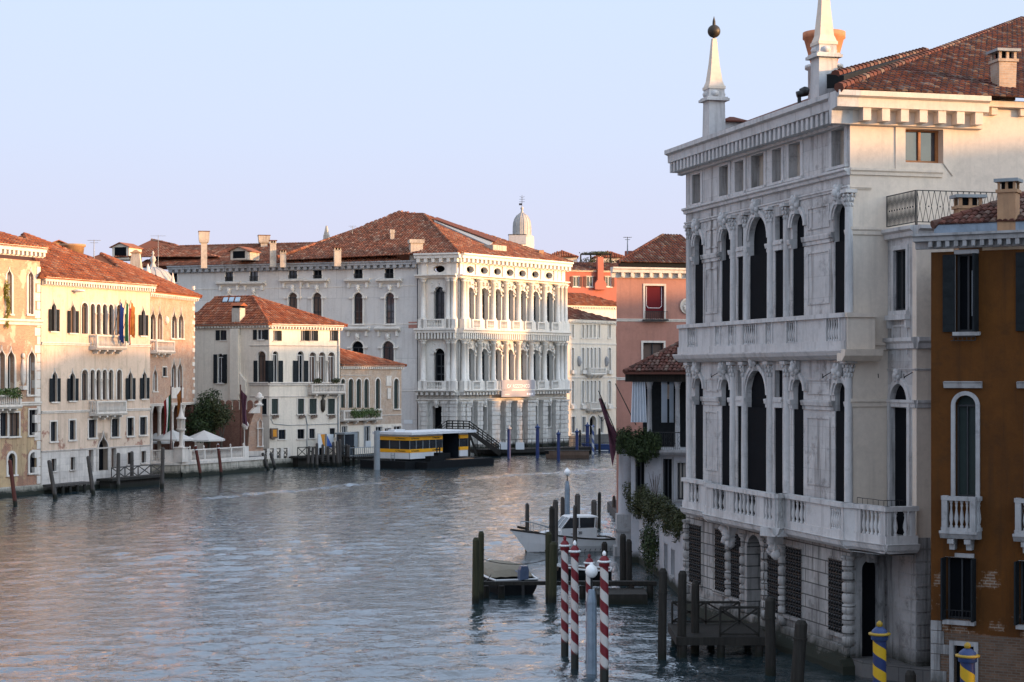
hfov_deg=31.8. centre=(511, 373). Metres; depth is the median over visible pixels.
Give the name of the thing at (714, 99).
obelisk
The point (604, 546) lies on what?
mooring post
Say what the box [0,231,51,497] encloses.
gothic palace
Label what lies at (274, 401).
window
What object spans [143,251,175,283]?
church
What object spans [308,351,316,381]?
window
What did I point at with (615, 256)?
rooftop house
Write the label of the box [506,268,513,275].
oval window
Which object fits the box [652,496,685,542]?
hanging plant
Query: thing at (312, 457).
mooring post
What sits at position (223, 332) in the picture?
window
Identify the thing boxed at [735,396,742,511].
tall window
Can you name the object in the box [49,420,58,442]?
window
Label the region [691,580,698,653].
mooring post
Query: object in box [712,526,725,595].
window
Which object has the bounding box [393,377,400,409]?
window
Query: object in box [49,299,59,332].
window
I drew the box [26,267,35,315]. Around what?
window
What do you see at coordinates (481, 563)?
mooring post
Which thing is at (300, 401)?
window
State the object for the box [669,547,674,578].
window
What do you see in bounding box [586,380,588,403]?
window
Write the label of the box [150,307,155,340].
window
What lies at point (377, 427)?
window
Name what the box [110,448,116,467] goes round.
window
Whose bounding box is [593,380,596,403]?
window
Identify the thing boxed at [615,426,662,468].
hanging plant
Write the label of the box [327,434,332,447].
poster board
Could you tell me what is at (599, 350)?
window
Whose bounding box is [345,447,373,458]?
quay railing
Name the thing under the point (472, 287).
window
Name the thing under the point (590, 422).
water door
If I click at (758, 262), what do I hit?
tall window
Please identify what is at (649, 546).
hanging plant
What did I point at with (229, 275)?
window
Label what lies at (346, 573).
canal water
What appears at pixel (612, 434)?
flag
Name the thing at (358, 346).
window
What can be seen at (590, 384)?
window
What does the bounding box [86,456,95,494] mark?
mooring post
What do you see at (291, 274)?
window
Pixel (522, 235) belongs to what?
bell tower
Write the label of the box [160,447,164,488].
mooring post
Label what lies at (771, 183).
attic window
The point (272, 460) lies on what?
mooring post
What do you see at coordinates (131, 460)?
mooring post
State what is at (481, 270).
oval window
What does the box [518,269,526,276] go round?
oval window
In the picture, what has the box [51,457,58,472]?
window
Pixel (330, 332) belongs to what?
window
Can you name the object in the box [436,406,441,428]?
door
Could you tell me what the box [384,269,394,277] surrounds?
window
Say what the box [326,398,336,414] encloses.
window
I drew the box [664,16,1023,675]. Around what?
white stone palace
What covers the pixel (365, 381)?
window
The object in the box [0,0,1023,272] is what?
sky
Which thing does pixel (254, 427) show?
brick gate pillar
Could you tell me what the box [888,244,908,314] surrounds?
window
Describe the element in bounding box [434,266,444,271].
oval window
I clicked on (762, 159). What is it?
attic window
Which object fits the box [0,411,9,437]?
window
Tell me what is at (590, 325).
window
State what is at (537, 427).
mooring pole
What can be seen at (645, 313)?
window
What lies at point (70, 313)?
window
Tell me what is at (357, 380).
window
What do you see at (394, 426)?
window
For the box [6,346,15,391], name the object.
window
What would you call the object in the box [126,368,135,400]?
window
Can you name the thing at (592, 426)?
striped pole
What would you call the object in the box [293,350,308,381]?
window
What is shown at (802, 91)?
roof pipe
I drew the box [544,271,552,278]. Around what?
oval window
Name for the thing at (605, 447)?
navy boat
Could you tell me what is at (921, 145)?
window
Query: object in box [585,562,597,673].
globe lamp
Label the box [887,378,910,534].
balcony door
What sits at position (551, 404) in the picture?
window
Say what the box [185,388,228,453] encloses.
tree
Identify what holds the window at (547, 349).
in the baroque palace at (477, 328)
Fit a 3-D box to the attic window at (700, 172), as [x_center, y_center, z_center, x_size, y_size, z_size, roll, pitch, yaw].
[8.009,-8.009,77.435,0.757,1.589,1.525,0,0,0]
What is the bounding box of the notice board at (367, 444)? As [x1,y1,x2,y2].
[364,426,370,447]
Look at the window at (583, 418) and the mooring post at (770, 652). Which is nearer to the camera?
the mooring post at (770, 652)
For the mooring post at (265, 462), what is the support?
in the canal water
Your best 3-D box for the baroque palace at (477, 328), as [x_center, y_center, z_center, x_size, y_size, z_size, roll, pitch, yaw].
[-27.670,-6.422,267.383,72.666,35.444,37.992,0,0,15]
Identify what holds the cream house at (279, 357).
on the bank ground at (604, 437)
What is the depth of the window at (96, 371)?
164.95 m
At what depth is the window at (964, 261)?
56.66 m
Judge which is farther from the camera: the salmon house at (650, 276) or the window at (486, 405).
the window at (486, 405)
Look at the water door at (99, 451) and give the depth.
165.76 m
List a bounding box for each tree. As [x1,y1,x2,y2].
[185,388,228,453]
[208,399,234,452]
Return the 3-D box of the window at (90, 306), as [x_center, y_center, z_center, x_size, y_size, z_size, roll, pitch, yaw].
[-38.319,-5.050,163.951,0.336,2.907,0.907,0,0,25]
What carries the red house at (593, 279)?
on the bank ground at (604, 437)
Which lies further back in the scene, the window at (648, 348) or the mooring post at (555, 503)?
the window at (648, 348)
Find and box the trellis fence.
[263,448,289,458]
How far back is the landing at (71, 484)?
159.09 m
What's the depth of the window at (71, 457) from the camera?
161.69 m
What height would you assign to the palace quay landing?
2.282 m
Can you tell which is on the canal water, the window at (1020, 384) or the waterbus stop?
the waterbus stop
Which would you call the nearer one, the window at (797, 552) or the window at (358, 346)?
the window at (797, 552)
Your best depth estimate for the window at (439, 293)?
245.52 m
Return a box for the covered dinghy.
[484,559,538,594]
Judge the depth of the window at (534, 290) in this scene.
259.19 m
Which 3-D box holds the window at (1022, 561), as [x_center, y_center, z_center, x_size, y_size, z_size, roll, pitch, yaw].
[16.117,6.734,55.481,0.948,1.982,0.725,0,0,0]
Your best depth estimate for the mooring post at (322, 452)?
204.22 m
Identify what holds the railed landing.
in the canal water
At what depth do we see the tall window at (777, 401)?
69.10 m
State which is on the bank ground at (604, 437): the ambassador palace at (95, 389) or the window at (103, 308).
the ambassador palace at (95, 389)
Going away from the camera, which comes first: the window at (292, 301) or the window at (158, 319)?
the window at (158, 319)
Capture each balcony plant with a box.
[0,387,22,398]
[349,407,381,418]
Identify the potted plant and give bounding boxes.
[314,378,321,383]
[331,378,339,383]
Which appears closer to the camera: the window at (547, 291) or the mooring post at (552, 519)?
the mooring post at (552, 519)
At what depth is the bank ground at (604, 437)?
272.26 m
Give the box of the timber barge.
[544,450,588,458]
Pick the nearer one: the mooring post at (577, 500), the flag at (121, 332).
the mooring post at (577, 500)
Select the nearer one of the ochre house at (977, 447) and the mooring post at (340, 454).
the ochre house at (977, 447)
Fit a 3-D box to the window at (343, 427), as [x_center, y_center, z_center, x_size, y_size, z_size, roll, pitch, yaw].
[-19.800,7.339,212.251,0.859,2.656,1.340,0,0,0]
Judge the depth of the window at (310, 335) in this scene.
208.22 m
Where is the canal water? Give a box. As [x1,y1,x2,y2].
[0,442,897,681]
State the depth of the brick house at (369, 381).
217.02 m
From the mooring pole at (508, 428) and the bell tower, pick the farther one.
the bell tower
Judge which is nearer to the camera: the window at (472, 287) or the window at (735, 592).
the window at (735, 592)
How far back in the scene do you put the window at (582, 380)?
271.63 m
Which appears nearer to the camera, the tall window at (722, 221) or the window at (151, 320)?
the tall window at (722, 221)
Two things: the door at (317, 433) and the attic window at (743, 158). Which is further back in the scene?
the door at (317, 433)
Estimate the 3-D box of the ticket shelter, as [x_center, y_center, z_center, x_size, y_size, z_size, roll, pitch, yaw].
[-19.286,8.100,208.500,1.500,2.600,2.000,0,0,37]
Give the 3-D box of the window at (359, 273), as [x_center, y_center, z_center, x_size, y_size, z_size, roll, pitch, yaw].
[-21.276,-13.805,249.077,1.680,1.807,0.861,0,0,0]
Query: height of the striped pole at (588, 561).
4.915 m
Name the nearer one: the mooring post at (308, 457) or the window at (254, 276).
the mooring post at (308, 457)
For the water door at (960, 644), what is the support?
in the ochre house at (977, 447)
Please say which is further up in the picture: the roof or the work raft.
the roof
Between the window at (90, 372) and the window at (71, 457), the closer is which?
the window at (71, 457)
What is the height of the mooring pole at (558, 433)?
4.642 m
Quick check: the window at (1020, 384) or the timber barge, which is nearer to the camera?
the window at (1020, 384)
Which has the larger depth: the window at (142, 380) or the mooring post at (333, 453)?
the mooring post at (333, 453)
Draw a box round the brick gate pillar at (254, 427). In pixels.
[241,392,264,455]
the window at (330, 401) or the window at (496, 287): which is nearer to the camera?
the window at (330, 401)
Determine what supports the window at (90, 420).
in the ambassador palace at (95, 389)
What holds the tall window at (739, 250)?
in the white stone palace at (803, 354)
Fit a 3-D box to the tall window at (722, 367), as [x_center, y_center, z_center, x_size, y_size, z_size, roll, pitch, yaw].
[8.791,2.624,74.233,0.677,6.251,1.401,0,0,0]
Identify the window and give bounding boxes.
[0,345,6,390]
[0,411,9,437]
[4,266,14,315]
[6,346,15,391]
[6,451,18,476]
[8,411,21,437]
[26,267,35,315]
[26,346,37,396]
[27,408,39,436]
[27,450,39,474]
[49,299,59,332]
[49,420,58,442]
[50,368,60,402]
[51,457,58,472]
[67,368,78,401]
[68,301,78,333]
[68,419,77,441]
[69,456,76,470]
[80,301,88,333]
[81,368,88,399]
[87,418,98,439]
[88,449,93,471]
[89,302,95,333]
[89,368,95,399]
[95,368,101,399]
[96,303,101,333]
[102,303,107,333]
[102,368,107,399]
[108,303,113,333]
[108,368,113,399]
[110,417,121,438]
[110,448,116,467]
[115,303,119,333]
[116,368,122,399]
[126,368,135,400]
[126,416,135,436]
[126,451,130,465]
[138,415,148,435]
[139,306,147,336]
[140,368,149,399]
[140,450,147,463]
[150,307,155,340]
[152,366,158,391]
[157,306,163,340]
[162,366,167,376]
[168,270,178,282]
[170,308,178,339]
[171,359,177,388]
[177,359,183,388]
[178,308,184,339]
[213,353,226,383]
[216,330,226,340]
[224,272,233,280]
[249,272,258,280]
[253,330,267,340]
[253,350,267,381]
[260,398,267,414]
[268,350,282,382]
[270,398,279,414]
[273,330,281,341]
[277,429,286,439]
[287,291,298,308]
[288,271,297,278]
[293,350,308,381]
[296,398,305,414]
[296,428,305,439]
[300,330,308,341]
[305,330,317,341]
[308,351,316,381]
[308,398,318,414]
[308,428,315,438]
[311,291,322,315]
[312,270,322,278]
[318,351,325,381]
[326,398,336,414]
[327,351,335,381]
[329,330,337,341]
[329,427,335,438]
[340,378,345,407]
[341,425,347,431]
[348,378,353,407]
[350,340,364,353]
[351,291,363,324]
[353,269,363,277]
[356,378,361,407]
[363,378,369,407]
[363,424,370,446]
[375,377,380,408]
[375,425,382,430]
[381,340,394,360]
[383,291,395,324]
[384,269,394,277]
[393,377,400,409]
[393,425,401,428]
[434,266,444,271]
[434,348,443,386]
[436,287,443,325]
[467,264,474,272]
[469,286,474,318]
[469,348,474,379]
[480,266,488,273]
[482,286,488,319]
[482,347,488,380]
[484,405,488,431]
[493,267,501,274]
[496,287,501,323]
[496,348,501,379]
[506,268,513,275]
[509,288,514,320]
[509,348,514,379]
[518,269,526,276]
[521,289,526,324]
[521,348,526,379]
[531,270,539,276]
[533,290,539,321]
[534,348,539,380]
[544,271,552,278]
[547,291,553,321]
[547,349,553,380]
[548,404,551,427]
[570,276,582,287]
[570,380,574,404]
[570,415,575,433]
[571,324,574,338]
[571,347,574,369]
[581,324,584,338]
[581,347,584,373]
[581,380,585,404]
[581,415,586,433]
[584,276,595,287]
[585,324,588,338]
[586,347,588,372]
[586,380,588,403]
[589,324,592,338]
[589,347,592,372]
[589,380,592,403]
[593,324,596,338]
[593,347,596,372]
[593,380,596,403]
[597,324,600,338]
[598,347,600,369]
[598,380,600,401]
[599,416,604,433]
[604,276,613,287]
[607,324,611,338]
[607,347,611,373]
[607,380,611,404]
[635,455,644,494]
[641,341,665,359]
[643,284,665,318]
[661,457,674,503]
[664,541,667,572]
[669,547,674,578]
[674,461,685,501]
[687,522,702,588]
[688,170,702,206]
[691,218,704,322]
[691,362,704,501]
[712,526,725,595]
[714,161,730,199]
[717,212,729,321]
[717,362,729,508]
[728,532,740,601]
[730,156,745,195]
[735,227,742,319]
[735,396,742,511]
[744,359,766,514]
[746,150,766,191]
[746,199,766,318]
[767,145,783,186]
[767,544,779,617]
[772,216,782,316]
[772,370,782,492]
[782,544,803,620]
[783,139,803,182]
[787,195,806,315]
[788,360,805,519]
[825,555,843,637]
[826,126,847,171]
[829,184,844,312]
[830,363,844,512]
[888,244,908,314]
[906,130,937,162]
[943,253,977,331]
[943,381,981,496]
[945,556,973,619]
[1016,252,1023,330]
[1016,381,1023,387]
[1018,560,1023,622]
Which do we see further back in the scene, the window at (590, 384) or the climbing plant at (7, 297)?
the window at (590, 384)
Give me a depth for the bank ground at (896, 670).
61.60 m
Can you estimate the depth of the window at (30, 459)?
156.75 m
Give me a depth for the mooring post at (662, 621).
66.07 m
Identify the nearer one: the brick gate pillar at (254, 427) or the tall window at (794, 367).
the tall window at (794, 367)
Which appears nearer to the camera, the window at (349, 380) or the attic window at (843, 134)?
the attic window at (843, 134)
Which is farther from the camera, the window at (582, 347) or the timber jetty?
the window at (582, 347)
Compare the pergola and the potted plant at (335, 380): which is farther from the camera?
the pergola
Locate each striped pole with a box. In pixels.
[559,536,570,655]
[569,540,580,668]
[584,554,594,599]
[591,425,594,453]
[597,551,610,681]
[868,621,890,681]
[955,642,979,681]
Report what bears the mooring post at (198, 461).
in the canal water
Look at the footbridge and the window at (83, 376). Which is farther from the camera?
the footbridge
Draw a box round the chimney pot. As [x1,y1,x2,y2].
[803,29,845,98]
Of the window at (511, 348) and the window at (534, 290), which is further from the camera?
the window at (534, 290)
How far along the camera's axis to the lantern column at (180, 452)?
182.54 m
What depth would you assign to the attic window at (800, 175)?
67.90 m
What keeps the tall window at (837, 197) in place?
in the white stone palace at (803, 354)
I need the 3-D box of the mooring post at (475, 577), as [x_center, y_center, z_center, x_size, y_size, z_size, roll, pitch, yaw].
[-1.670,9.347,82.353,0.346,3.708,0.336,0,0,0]
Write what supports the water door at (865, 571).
in the white stone palace at (803, 354)
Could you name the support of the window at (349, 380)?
in the brick house at (369, 381)
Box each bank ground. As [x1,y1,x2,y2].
[155,434,608,458]
[607,501,930,681]
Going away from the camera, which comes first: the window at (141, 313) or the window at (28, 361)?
the window at (28, 361)
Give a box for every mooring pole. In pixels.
[506,425,511,458]
[535,424,539,457]
[556,430,560,459]
[575,430,578,449]
[585,422,589,445]
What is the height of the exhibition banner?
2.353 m
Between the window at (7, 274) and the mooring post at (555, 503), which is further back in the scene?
the window at (7, 274)
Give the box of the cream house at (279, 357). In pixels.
[195,295,347,455]
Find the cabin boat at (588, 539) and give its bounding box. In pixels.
[510,514,615,552]
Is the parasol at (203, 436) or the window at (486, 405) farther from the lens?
the window at (486, 405)
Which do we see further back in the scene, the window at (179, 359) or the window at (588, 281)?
the window at (588, 281)
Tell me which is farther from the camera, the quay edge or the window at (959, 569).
the quay edge
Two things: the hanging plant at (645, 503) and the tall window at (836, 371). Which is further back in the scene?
the hanging plant at (645, 503)
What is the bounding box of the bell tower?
[508,197,533,247]
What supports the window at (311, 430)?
in the cream house at (279, 357)
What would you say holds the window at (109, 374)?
in the ambassador palace at (95, 389)
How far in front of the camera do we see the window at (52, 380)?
159.41 m
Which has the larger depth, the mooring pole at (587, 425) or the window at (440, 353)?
the window at (440, 353)
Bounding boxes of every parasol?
[153,430,193,449]
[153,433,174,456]
[189,430,224,457]
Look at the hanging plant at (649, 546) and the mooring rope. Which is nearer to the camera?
the mooring rope
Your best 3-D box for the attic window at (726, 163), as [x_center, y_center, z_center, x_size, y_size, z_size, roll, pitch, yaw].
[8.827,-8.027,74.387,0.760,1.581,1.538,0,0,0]
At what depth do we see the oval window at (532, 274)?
258.81 m
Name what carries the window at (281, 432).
in the cream house at (279, 357)
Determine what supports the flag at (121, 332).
attached to the ambassador palace at (95, 389)
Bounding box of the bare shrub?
[649,474,660,494]
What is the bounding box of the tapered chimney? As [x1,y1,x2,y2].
[130,250,142,268]
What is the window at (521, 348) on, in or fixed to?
in the baroque palace at (477, 328)
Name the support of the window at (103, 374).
in the ambassador palace at (95, 389)
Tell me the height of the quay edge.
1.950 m
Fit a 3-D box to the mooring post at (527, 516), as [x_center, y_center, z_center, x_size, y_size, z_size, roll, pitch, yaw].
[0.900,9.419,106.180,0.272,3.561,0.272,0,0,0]
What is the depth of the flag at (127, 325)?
165.86 m
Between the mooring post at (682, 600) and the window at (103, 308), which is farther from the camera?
the window at (103, 308)
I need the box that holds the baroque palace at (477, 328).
[109,210,573,449]
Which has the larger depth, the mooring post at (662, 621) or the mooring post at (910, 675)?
the mooring post at (662, 621)
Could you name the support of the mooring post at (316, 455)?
in the canal water
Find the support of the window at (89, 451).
in the ambassador palace at (95, 389)
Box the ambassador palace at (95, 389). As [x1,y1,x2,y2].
[0,232,159,493]
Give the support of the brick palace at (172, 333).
on the bank ground at (604, 437)
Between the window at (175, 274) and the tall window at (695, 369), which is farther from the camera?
the window at (175, 274)
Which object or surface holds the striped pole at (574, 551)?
in the canal water
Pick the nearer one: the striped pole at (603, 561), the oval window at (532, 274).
the striped pole at (603, 561)
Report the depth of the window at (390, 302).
247.69 m
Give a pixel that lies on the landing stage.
(300, 461)
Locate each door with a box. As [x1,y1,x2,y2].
[97,431,109,470]
[317,433,327,454]
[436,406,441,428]
[588,414,596,434]
[744,531,762,613]
[855,555,884,657]
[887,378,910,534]
[949,640,977,681]
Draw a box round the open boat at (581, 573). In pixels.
[557,564,612,579]
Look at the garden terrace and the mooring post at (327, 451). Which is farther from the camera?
the mooring post at (327, 451)
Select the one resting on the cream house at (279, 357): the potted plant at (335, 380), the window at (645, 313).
the potted plant at (335, 380)
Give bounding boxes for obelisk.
[698,18,729,136]
[805,0,842,98]
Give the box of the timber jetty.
[484,580,656,597]
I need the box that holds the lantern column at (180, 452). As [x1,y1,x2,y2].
[173,403,188,461]
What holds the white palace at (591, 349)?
on the bank ground at (604, 437)
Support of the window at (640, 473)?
in the loggia house at (658, 381)
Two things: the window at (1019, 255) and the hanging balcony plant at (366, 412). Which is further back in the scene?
the hanging balcony plant at (366, 412)
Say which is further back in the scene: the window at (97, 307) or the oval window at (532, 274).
the oval window at (532, 274)
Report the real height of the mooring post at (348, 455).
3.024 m
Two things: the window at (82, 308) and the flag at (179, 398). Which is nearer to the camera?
the window at (82, 308)
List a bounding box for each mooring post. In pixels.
[8,460,17,505]
[47,460,57,498]
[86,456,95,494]
[116,453,119,488]
[130,451,133,475]
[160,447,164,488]
[194,445,202,476]
[217,444,222,475]
[261,453,269,469]
[269,453,276,467]
[306,446,310,467]
[310,447,313,467]
[315,443,318,467]
[321,444,323,465]
[326,446,329,464]
[332,442,334,466]
[336,441,339,466]
[339,439,341,466]
[347,445,349,464]
[352,446,354,465]
[472,537,478,603]
[478,531,483,599]
[525,503,529,550]
[545,532,551,601]
[548,542,556,602]
[549,506,554,541]
[553,500,557,563]
[560,497,564,516]
[573,505,576,545]
[575,494,579,513]
[579,430,580,445]
[591,500,596,527]
[597,492,600,527]
[598,428,600,451]
[601,542,607,556]
[612,496,615,506]
[620,534,625,579]
[626,539,631,579]
[658,568,667,659]
[677,570,686,656]
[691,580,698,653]
[764,597,775,676]
[790,620,807,681]
[905,670,915,681]
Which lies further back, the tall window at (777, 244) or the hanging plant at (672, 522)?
the hanging plant at (672, 522)
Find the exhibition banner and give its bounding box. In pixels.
[501,380,534,396]
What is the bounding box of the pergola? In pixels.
[578,251,616,262]
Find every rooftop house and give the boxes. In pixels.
[552,250,578,261]
[591,250,623,270]
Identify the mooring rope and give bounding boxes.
[484,559,544,564]
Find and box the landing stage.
[284,445,372,466]
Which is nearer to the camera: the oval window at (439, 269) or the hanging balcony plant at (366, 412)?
the hanging balcony plant at (366, 412)
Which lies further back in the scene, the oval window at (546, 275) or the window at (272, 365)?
the oval window at (546, 275)
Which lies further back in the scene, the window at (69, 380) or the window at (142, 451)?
the window at (142, 451)
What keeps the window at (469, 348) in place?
in the baroque palace at (477, 328)
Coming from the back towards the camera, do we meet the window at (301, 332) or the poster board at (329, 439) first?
the poster board at (329, 439)
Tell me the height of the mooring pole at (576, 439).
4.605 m
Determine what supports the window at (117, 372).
in the ambassador palace at (95, 389)
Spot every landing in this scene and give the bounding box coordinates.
[43,481,90,493]
[96,464,160,488]
[471,438,595,455]
[668,601,764,657]
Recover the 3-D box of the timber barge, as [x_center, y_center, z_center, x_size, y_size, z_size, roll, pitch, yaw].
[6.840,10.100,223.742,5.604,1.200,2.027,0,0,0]
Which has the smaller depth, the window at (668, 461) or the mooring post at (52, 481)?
the window at (668, 461)
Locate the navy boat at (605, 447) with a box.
[582,443,609,451]
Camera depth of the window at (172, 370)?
192.52 m
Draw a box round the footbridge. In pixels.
[435,420,500,456]
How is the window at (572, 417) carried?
in the white palace at (591, 349)
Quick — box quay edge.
[263,455,356,466]
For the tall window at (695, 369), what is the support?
in the white stone palace at (803, 354)
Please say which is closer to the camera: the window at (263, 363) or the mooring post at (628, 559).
the mooring post at (628, 559)
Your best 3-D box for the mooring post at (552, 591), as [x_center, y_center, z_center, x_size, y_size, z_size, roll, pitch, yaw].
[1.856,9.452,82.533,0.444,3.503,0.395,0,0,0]
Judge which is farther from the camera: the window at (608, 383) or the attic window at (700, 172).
the window at (608, 383)
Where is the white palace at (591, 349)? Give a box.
[564,307,615,435]
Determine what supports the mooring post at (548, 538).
in the canal water
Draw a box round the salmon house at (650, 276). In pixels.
[610,234,685,512]
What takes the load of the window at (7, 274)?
in the gothic palace at (20, 417)
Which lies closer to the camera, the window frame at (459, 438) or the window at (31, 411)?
the window at (31, 411)
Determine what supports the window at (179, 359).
in the brick palace at (172, 333)
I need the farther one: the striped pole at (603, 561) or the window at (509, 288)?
the window at (509, 288)
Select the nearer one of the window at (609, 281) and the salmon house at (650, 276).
the salmon house at (650, 276)
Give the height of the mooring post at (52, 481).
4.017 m
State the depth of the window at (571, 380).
269.52 m
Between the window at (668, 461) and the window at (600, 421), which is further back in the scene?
the window at (600, 421)
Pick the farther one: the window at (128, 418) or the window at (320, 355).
the window at (320, 355)
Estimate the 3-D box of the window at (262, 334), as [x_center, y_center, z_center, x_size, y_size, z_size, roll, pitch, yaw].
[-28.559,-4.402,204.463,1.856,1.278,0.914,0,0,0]
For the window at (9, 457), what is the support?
in the gothic palace at (20, 417)
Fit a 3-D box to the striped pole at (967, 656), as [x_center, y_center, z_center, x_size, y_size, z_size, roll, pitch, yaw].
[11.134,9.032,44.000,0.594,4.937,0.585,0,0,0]
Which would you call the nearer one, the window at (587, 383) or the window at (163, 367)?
the window at (163, 367)
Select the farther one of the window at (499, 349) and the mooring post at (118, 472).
the window at (499, 349)
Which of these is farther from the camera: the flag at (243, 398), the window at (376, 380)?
the window at (376, 380)
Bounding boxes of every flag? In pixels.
[113,302,123,343]
[117,301,130,344]
[124,301,134,337]
[163,386,171,449]
[176,385,181,419]
[240,384,247,450]
[598,384,635,464]
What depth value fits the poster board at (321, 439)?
207.34 m
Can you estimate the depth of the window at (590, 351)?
273.23 m
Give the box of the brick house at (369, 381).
[340,348,406,453]
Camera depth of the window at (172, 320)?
192.59 m
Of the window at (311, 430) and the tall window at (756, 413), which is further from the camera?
the window at (311, 430)
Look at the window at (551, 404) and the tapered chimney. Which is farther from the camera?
the window at (551, 404)
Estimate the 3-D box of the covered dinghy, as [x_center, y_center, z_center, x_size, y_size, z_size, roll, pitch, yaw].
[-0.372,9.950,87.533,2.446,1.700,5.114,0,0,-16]
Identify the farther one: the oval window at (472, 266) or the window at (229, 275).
the window at (229, 275)
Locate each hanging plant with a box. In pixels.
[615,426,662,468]
[622,481,664,527]
[638,515,658,574]
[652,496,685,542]
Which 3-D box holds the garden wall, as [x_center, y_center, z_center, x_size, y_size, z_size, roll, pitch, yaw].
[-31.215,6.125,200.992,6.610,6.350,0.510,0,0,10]
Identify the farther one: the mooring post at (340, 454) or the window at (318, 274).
the window at (318, 274)
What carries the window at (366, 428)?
in the brick house at (369, 381)
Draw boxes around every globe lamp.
[564,468,569,514]
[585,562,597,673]
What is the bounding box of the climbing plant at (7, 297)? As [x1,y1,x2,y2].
[3,279,10,328]
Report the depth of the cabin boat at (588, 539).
105.93 m
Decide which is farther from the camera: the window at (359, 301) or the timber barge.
the window at (359, 301)
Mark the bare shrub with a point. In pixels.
(656, 487)
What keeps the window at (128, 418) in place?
in the ambassador palace at (95, 389)
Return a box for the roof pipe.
[796,86,809,103]
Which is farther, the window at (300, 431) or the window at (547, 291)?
the window at (547, 291)
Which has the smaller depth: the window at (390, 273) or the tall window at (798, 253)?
the tall window at (798, 253)
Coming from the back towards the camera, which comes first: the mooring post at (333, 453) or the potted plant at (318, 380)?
the potted plant at (318, 380)
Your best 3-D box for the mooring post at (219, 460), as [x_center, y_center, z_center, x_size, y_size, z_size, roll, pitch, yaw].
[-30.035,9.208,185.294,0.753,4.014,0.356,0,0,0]
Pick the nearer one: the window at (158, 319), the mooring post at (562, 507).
the mooring post at (562, 507)
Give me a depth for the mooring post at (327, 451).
204.18 m
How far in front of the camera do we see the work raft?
82.00 m
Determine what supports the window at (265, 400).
in the cream house at (279, 357)
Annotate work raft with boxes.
[595,588,647,604]
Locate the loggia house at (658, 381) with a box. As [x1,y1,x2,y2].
[613,341,685,593]
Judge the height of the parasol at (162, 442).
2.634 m
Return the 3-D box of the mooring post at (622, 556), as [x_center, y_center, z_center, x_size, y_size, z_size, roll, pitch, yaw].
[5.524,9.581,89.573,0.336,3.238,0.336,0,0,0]
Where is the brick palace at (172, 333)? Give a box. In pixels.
[92,252,202,459]
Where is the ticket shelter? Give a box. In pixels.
[335,432,355,454]
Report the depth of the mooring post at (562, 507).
128.45 m
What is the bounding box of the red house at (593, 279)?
[565,257,617,301]
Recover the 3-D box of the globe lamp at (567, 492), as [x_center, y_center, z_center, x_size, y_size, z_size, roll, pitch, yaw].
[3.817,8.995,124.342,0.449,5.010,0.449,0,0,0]
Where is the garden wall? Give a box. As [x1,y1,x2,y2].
[204,400,257,454]
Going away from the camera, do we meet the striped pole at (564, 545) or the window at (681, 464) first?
the striped pole at (564, 545)
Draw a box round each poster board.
[318,434,324,454]
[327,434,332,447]
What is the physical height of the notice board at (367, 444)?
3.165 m
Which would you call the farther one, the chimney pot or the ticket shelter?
the ticket shelter
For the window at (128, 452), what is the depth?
169.11 m
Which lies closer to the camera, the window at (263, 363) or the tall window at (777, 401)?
the tall window at (777, 401)
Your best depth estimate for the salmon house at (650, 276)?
124.57 m
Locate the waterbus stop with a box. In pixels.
[360,429,493,469]
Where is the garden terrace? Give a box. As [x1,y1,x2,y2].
[150,443,263,476]
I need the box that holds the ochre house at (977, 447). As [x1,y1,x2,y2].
[912,177,1023,681]
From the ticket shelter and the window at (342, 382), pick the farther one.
the window at (342, 382)
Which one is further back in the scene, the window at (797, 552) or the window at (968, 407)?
the window at (797, 552)
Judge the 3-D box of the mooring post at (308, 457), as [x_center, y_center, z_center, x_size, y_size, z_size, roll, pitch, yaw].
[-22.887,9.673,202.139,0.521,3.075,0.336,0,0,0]
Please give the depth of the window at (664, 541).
89.42 m
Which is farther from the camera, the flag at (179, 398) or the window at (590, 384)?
the window at (590, 384)
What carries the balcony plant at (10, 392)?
on the gothic palace at (20, 417)
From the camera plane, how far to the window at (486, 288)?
249.33 m
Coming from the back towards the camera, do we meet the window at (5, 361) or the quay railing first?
the quay railing
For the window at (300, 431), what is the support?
in the cream house at (279, 357)
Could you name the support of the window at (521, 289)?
in the baroque palace at (477, 328)
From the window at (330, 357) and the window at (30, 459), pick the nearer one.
the window at (30, 459)
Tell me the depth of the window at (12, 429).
154.62 m
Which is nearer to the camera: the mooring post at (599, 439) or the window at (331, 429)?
the window at (331, 429)
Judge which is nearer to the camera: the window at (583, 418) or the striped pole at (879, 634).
the striped pole at (879, 634)
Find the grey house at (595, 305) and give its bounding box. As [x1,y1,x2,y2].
[567,293,615,318]
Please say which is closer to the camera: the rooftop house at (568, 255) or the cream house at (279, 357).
the cream house at (279, 357)
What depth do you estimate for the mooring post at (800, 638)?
59.82 m
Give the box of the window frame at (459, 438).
[389,438,459,448]
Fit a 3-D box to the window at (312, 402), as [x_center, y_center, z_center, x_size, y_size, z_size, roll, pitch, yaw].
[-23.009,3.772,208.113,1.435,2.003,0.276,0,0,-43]
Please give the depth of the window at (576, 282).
303.92 m
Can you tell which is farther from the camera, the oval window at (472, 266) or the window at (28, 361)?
the oval window at (472, 266)

